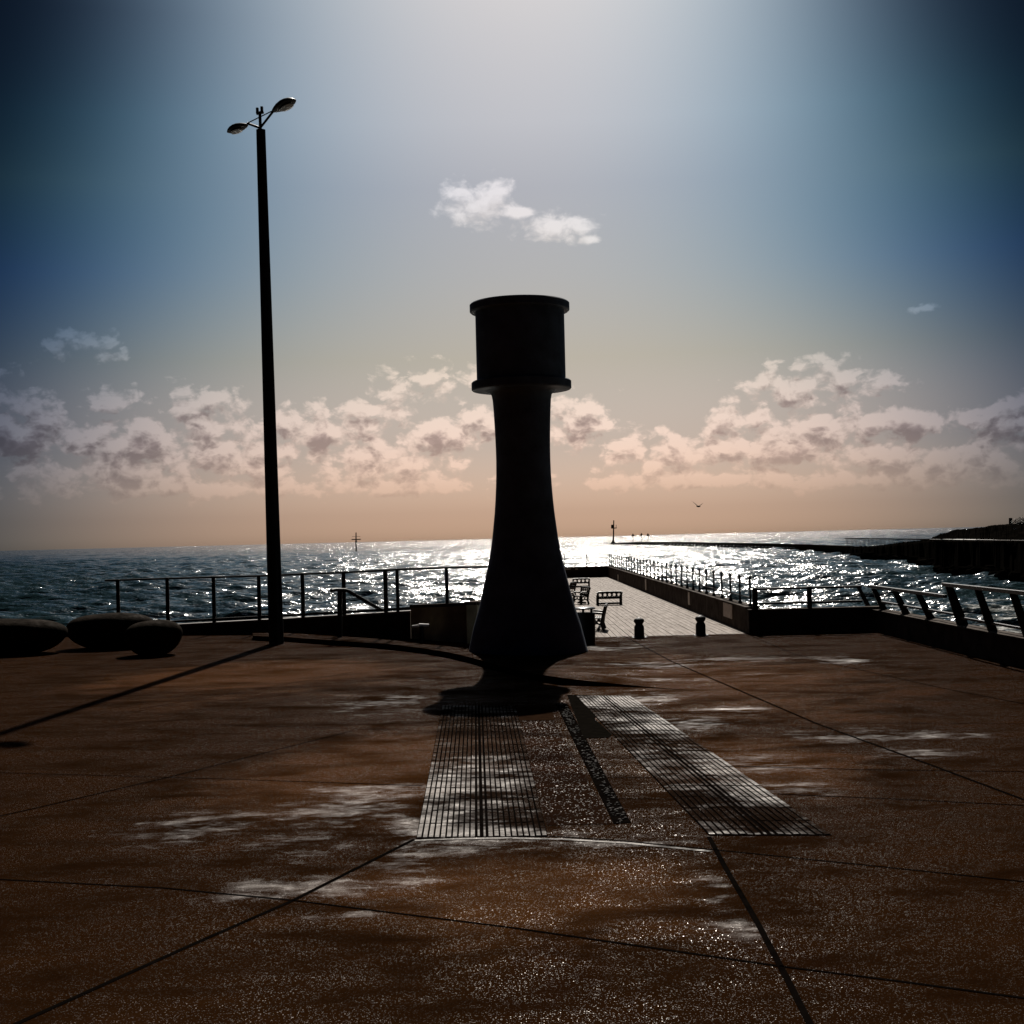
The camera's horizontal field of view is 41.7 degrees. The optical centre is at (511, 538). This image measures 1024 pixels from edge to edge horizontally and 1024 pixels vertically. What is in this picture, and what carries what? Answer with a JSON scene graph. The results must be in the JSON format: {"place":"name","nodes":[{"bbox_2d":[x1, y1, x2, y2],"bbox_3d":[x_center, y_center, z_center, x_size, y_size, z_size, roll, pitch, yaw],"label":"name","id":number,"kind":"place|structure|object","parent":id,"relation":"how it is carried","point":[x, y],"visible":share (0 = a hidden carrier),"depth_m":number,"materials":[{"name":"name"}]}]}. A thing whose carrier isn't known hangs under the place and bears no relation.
{"place":"outdoors","nodes":[
{"label":"outdoors","id":0,"kind":"place"},
{"bbox_2d":[0,631,1023,1023],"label":"paved ground","id":1,"kind":"structure","parent":0,"point":[268,827],"depth_m":9.82,"materials":[{"name":"brown concrete"}]},
{"bbox_2d":[0,619,67,653],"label":"pebble seat","id":2,"kind":"object","parent":1,"relation":"on","point":[21,636],"visible":1,"depth_m":29.53,"materials":[{"name":"stone"}]},
{"bbox_2d":[66,613,152,648],"bbox_3d":[-9.276,2.127,31.035,2.038,0.818,1.348,-1,0,0],"label":"pebble seat","id":3,"kind":"object","parent":1,"relation":"on","point":[101,631],"visible":0.84,"depth_m":30.51,"materials":[{"name":"stone"}]},
{"bbox_2d":[125,619,182,655],"bbox_3d":[-7.652,2.118,28.700,1.188,0.758,1.089,-1,0,0],"label":"pebble seat","id":4,"kind":"object","parent":1,"relation":"on","point":[154,637],"visible":1,"depth_m":28.32,"materials":[{"name":"stone"}]},
{"bbox_2d":[66,610,410,638],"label":"sea wall","id":5,"kind":"structure","parent":1,"relation":"on","point":[393,624],"depth_m":32.76,"materials":[{"name":"concrete"}]},
{"bbox_2d":[104,568,410,622],"bbox_3d":[-6.033,1.497,33.416,9.940,1.492,1.772,-1,0,32],"label":"railing","id":6,"kind":"object","parent":5,"relation":"on","point":[302,601],"visible":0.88,"depth_m":34.67,"materials":[{"name":"black metal"}]},
{"bbox_2d":[227,97,295,643],"bbox_3d":[-5.628,-3.837,30.950,1.627,12.546,0.528,-1,0,0],"label":"street lamp","id":7,"kind":"object","parent":1,"relation":"on","point":[275,604],"visible":1,"depth_m":30.86,"materials":[{"name":"black metal"}]},
{"bbox_2d":[330,588,383,636],"bbox_3d":[-3.641,1.764,31.422,1.615,1.253,0.322,-1,0,-44],"label":"handrail","id":8,"kind":"object","parent":1,"relation":"on","point":[339,591],"visible":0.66,"depth_m":31.04,"materials":[{"name":"black metal"}]},
{"bbox_2d":[412,624,428,642],"bbox_3d":[-1.958,2.089,28.835,0.361,0.520,0.086,-1,0,0],"label":"service post","id":9,"kind":"object","parent":1,"relation":"on","point":[421,630],"visible":0.89,"depth_m":28.80,"materials":[{"name":"black metal"}]},
{"bbox_2d":[409,599,480,643],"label":"sea wall","id":10,"kind":"structure","parent":1,"relation":"on","point":[450,622],"depth_m":28.95,"materials":[{"name":"concrete"}]},
{"bbox_2d":[395,565,487,611],"bbox_3d":[-1.639,1.131,29.533,2.908,1.040,0.583,-1,0,37],"label":"railing","id":11,"kind":"object","parent":10,"relation":"on","point":[427,568],"visible":0.78,"depth_m":29.03,"materials":[{"name":"black metal"}]},
{"bbox_2d":[253,633,693,690],"bbox_3d":[-0.590,2.270,27.297,4.378,0.130,16.363,-1,0,-32],"label":"curved step","id":12,"kind":"object","parent":1,"relation":"on","point":[595,666],"visible":0.75,"depth_m":24.01,"materials":[{"name":"brown concrete"}]},
{"bbox_2d":[469,295,587,655],"bbox_3d":[0.231,-1.230,26.603,2.382,6.937,2.382,-1,0,0],"label":"sculptural column","id":13,"kind":"object","parent":12,"relation":"on","point":[527,607],"visible":1,"depth_m":25.98,"materials":[{"name":"metal"}]},
{"bbox_2d":[416,705,547,838],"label":"ribbed paving","id":14,"kind":"structure","parent":1,"relation":"on","point":[480,782],"depth_m":12.74,"materials":[{"name":"grey concrete"}]},
{"bbox_2d":[0,635,1023,1023],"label":"paving joints","id":15,"kind":"object","parent":1,"relation":"on","point":[770,949],"visible":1,"depth_m":8.68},
{"bbox_2d":[517,706,553,719],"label":"smooth paving","id":16,"kind":"structure","parent":1,"relation":"on","point":[535,713],"depth_m":17.61,"materials":[{"name":"brown concrete"}]},
{"bbox_2d":[415,837,711,851],"bbox_3d":[0.376,2.287,10.107,2.279,0.001,0.260,-1,0,15],"label":"paving edge","id":17,"kind":"object","parent":1,"relation":"on","point":[567,839],"visible":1,"depth_m":10.20,"materials":[{"name":"metal"}]},
{"bbox_2d":[519,721,611,824],"bbox_3d":[0.433,2.286,13.799,0.520,0.001,6.187,-1,0,-2],"label":"gravel strip","id":18,"kind":"object","parent":1,"relation":"on","point":[566,793],"visible":1,"depth_m":12.69,"materials":[{"name":"gravel"}]},
{"bbox_2d":[575,606,594,644],"bbox_3d":[1.520,1.865,28.806,0.556,0.798,0.556,-1,0,0],"label":"litter bin","id":19,"kind":"object","parent":1,"relation":"on","point":[587,620],"visible":0.53,"depth_m":28.57,"materials":[{"name":"black metal"}]},
{"bbox_2d":[567,695,611,737],"bbox_3d":[0.978,2.271,17.427,0.354,0.001,4.250,-1,0,0],"label":"dark paving patch","id":20,"kind":"object","parent":1,"relation":"on","point":[590,726],"visible":1,"depth_m":16.75,"materials":[{"name":"grey concrete"}]},
{"bbox_2d":[556,703,630,823],"bbox_3d":[0.784,2.272,14.627,0.157,0.016,7.823,-1,0,-2],"label":"gravel drain","id":21,"kind":"object","parent":1,"relation":"on","point":[613,806],"visible":1,"depth_m":13.17,"materials":[{"name":"grey gravel"}]},
{"bbox_2d":[632,617,646,637],"bbox_3d":[2.858,2.004,30.222,0.320,0.453,0.320,-1,0,0],"label":"bollard","id":22,"kind":"object","parent":1,"relation":"on","point":[638,628],"visible":1,"depth_m":30.13,"materials":[{"name":"black metal"}]},
{"bbox_2d":[693,615,708,635],"bbox_3d":[4.271,1.970,30.442,0.320,0.453,0.320,-1,0,0],"label":"bollard","id":23,"kind":"object","parent":1,"relation":"on","point":[700,626],"visible":1,"depth_m":30.35,"materials":[{"name":"black metal"}]},
{"bbox_2d":[577,695,830,834],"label":"ribbed paving","id":24,"kind":"structure","parent":1,"relation":"on","point":[709,792],"depth_m":12.57,"materials":[{"name":"grey concrete"}]},
{"bbox_2d":[746,606,1023,668],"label":"sea wall","id":25,"kind":"structure","parent":1,"relation":"on","point":[1001,646],"depth_m":28.42,"materials":[{"name":"concrete"}]},
{"bbox_2d":[752,585,862,608],"bbox_3d":[6.696,1.347,30.540,2.526,0.500,0.224,-1,0,0],"label":"railing","id":26,"kind":"object","parent":25,"relation":"on","point":[809,602],"visible":1,"depth_m":30.55,"materials":[{"name":"black metal"}]},
{"bbox_2d":[855,585,953,617],"bbox_3d":[8.267,1.329,28.386,0.391,0.559,6.517,-1,0,0],"label":"slanted railing","id":27,"kind":"object","parent":25,"relation":"on","point":[924,607],"visible":0.91,"depth_m":28.49,"materials":[{"name":"black metal"}]},
{"bbox_2d":[942,583,1023,636],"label":"slanted railing","id":28,"kind":"object","parent":25,"relation":"on","point":[961,618],"visible":1,"depth_m":23.44,"materials":[{"name":"black metal"}]},
{"bbox_2d":[0,527,1023,633],"bbox_3d":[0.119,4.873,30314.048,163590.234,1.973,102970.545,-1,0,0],"label":"sea","id":29,"kind":"structure","parent":0,"point":[64,587],"depth_m":175.40,"materials":[{"name":"liquid"}]},
{"bbox_2d":[352,532,360,550],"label":"sea beacon","id":30,"kind":"object","parent":29,"relation":"in","point":[355,536],"visible":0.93,"depth_m":692.89,"materials":[{"name":"grey metal"}]},
{"bbox_2d":[611,520,614,543],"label":"sea beacon","id":31,"kind":"object","parent":29,"relation":"in","point":[613,528],"visible":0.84,"depth_m":748.63,"materials":[{"name":"black metal"}]},
{"bbox_2d":[613,542,851,552],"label":"timber breakwater","id":32,"kind":"object","parent":29,"relation":"in","point":[827,548],"visible":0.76,"depth_m":386.57,"materials":[{"name":"black wood"}]},
{"bbox_2d":[0,0,1023,550],"label":"sky","id":33,"kind":"structure","parent":0,"point":[783,240],"materials":[{"name":"blue"}]},
{"bbox_2d":[832,523,1023,581],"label":"headland","id":34,"kind":"structure","parent":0,"point":[1003,558],"depth_m":140.78,"materials":[{"name":"black stone"}]},
{"bbox_2d":[844,538,930,546],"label":"paling fence","id":35,"kind":"object","parent":34,"relation":"on","point":[897,539],"visible":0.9,"depth_m":221.81,"materials":[{"name":"black wood"}]},
{"bbox_2d":[931,539,1023,546],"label":"board rail","id":36,"kind":"object","parent":34,"relation":"on","point":[972,539],"visible":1,"depth_m":137.83,"materials":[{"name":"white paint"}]},
{"bbox_2d":[1012,517,1023,524],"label":"tree","id":37,"kind":"object","parent":34,"relation":"on","point":[1021,520],"visible":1,"depth_m":145.94,"materials":[{"name":"green plant"}]},
{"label":"pier base","id":38,"kind":"structure","parent":0,"visible":0},
{"bbox_2d":[567,577,747,636],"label":"boardwalk","id":39,"kind":"structure","parent":38,"relation":"on","point":[660,616],"depth_m":38.87,"materials":[{"name":"grey wood"}]},
{"bbox_2d":[569,581,576,594],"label":"ornate bench","id":40,"kind":"object","parent":39,"relation":"on","point":[572,585],"visible":0.55,"depth_m":53.01,"materials":[{"name":"black paint"}]},
{"bbox_2d":[572,578,589,586],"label":"ornate bench","id":41,"kind":"object","parent":39,"relation":"on","point":[581,579],"visible":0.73,"depth_m":60.53,"materials":[{"name":"black paint"}]},
{"bbox_2d":[572,586,590,604],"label":"ornate bench","id":42,"kind":"object","parent":39,"relation":"on","point":[586,589],"visible":0.98,"depth_m":45.69,"materials":[{"name":"black paint"}]},
{"bbox_2d":[593,603,607,630],"bbox_3d":[2.121,1.936,33.028,0.469,0.651,1.058,-1,0,6],"label":"ornate bench","id":43,"kind":"object","parent":39,"relation":"on","point":[602,625],"visible":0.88,"depth_m":32.54,"materials":[{"name":"black paint"}]},
{"bbox_2d":[596,591,622,604],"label":"ornate bench","id":44,"kind":"object","parent":39,"relation":"on","point":[616,596],"visible":1,"depth_m":44.72,"materials":[{"name":"black paint"}]},
{"bbox_2d":[564,566,759,632],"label":"pier wall","id":45,"kind":"structure","parent":38,"relation":"on","point":[726,611],"depth_m":42.54,"materials":[{"name":"concrete"}]},
{"bbox_2d":[562,554,751,605],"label":"pier railing","id":46,"kind":"object","parent":45,"relation":"on","point":[699,574],"visible":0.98,"depth_m":43.54,"materials":[{"name":"black metal"}]}
]}

